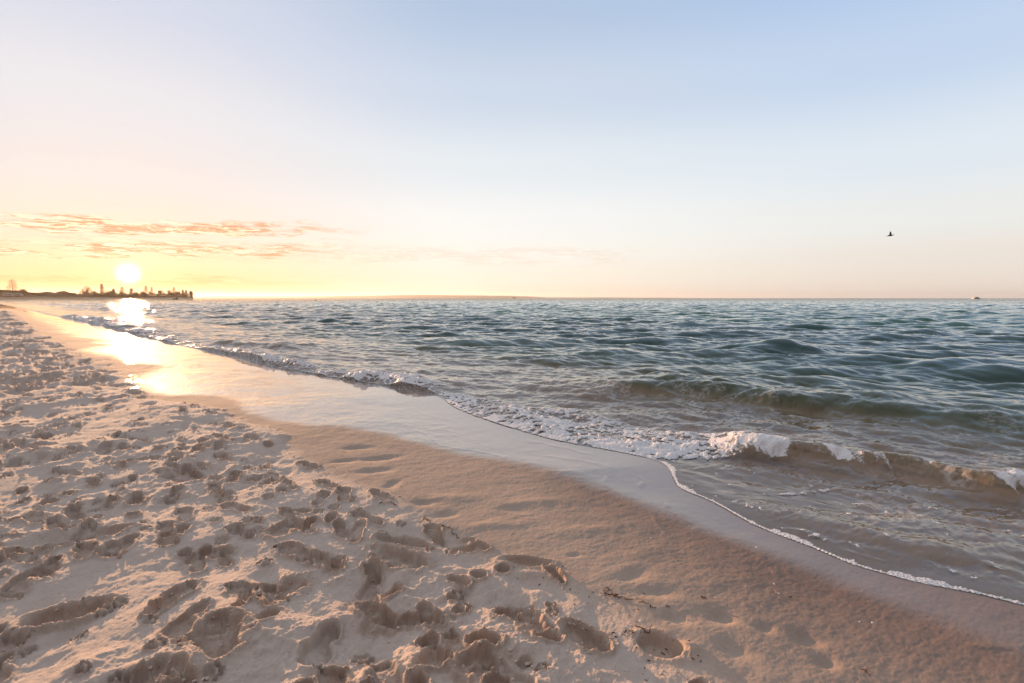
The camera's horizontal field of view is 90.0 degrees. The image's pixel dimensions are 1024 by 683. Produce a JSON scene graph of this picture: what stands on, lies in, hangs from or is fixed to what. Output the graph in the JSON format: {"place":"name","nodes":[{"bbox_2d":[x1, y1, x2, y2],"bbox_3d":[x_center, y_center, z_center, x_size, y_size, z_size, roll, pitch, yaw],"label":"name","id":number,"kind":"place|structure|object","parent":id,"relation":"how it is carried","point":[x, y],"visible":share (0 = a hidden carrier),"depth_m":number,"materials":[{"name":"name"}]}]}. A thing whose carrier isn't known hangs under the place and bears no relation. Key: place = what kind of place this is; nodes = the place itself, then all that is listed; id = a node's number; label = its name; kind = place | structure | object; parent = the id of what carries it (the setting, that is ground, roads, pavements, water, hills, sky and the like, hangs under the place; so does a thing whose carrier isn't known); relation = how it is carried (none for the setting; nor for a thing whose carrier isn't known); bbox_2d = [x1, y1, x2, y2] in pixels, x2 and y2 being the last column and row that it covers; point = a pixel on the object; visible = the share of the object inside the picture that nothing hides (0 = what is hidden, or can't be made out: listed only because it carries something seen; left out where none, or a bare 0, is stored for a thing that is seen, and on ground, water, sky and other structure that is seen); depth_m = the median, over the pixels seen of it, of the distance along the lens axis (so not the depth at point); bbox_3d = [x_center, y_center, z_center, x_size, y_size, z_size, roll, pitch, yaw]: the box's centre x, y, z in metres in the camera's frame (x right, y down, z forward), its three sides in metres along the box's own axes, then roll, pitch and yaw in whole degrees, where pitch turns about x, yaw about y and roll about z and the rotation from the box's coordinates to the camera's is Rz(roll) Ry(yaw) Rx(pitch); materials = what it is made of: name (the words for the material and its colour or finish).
{"place":"outdoors","nodes":[
{"label":"outdoors","id":0,"kind":"place"},
{"bbox_2d":[0,291,193,298],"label":"headland","id":1,"kind":"structure","parent":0,"point":[59,296],"depth_m":794.55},
{"bbox_2d":[2,293,14,295],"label":"house","id":2,"kind":"structure","parent":1,"relation":"on","point":[8,294],"depth_m":739.28,"materials":[{"name":"metal"}]},
{"bbox_2d":[3,283,18,292],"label":"pine tree","id":3,"kind":"object","parent":1,"relation":"on","point":[11,284],"visible":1,"depth_m":750.94,"materials":[{"name":"orange plant"}]},
{"bbox_2d":[78,286,90,294],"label":"tree","id":4,"kind":"object","parent":1,"relation":"on","point":[86,290],"visible":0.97,"depth_m":813.21,"materials":[{"name":"brown plant"}]},
{"bbox_2d":[0,290,192,297],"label":"scrub","id":5,"kind":"object","parent":1,"relation":"on","point":[84,294],"visible":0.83,"depth_m":822.94,"materials":[{"name":"brown plant"}]},
{"bbox_2d":[193,295,614,297],"bbox_3d":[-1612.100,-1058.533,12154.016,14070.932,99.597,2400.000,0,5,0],"label":"hills","id":6,"kind":"structure","parent":0,"point":[426,296],"depth_m":11316.31,"materials":[{"name":"grey"}]},
{"bbox_2d":[0,304,1023,682],"bbox_3d":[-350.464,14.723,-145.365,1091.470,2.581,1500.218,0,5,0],"label":"beach","id":7,"kind":"structure","parent":0,"point":[96,414],"depth_m":3.02,"materials":[{"name":"beige sand"}]},
{"bbox_2d":[176,401,701,680],"bbox_3d":[-2.215,0.959,4.698,8.089,0.105,0.575,4,7,42],"label":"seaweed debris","id":8,"kind":"object","parent":7,"relation":"on","point":[573,603],"visible":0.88,"depth_m":2.11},
{"bbox_2d":[602,591,630,599],"bbox_3d":[0.480,1.153,2.337,0.142,0.010,0.063,1,5,11],"label":"seaweed strand","id":9,"kind":"object","parent":7,"relation":"on","point":[614,594],"visible":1,"depth_m":2.33},
{"bbox_2d":[0,298,1023,584],"bbox_3d":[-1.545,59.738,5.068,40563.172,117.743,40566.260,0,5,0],"label":"sea","id":10,"kind":"structure","parent":0,"point":[948,372],"depth_m":15.52,"materials":[{"name":"liquid"}]},
{"bbox_2d":[19,307,1023,604],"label":"sea foam","id":11,"kind":"object","parent":10,"relation":"on","point":[773,445],"visible":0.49,"depth_m":5.21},
{"bbox_2d":[0,0,1023,297],"label":"sky","id":12,"kind":"structure","parent":0,"point":[533,148],"materials":[{"name":"blue"}]}
]}

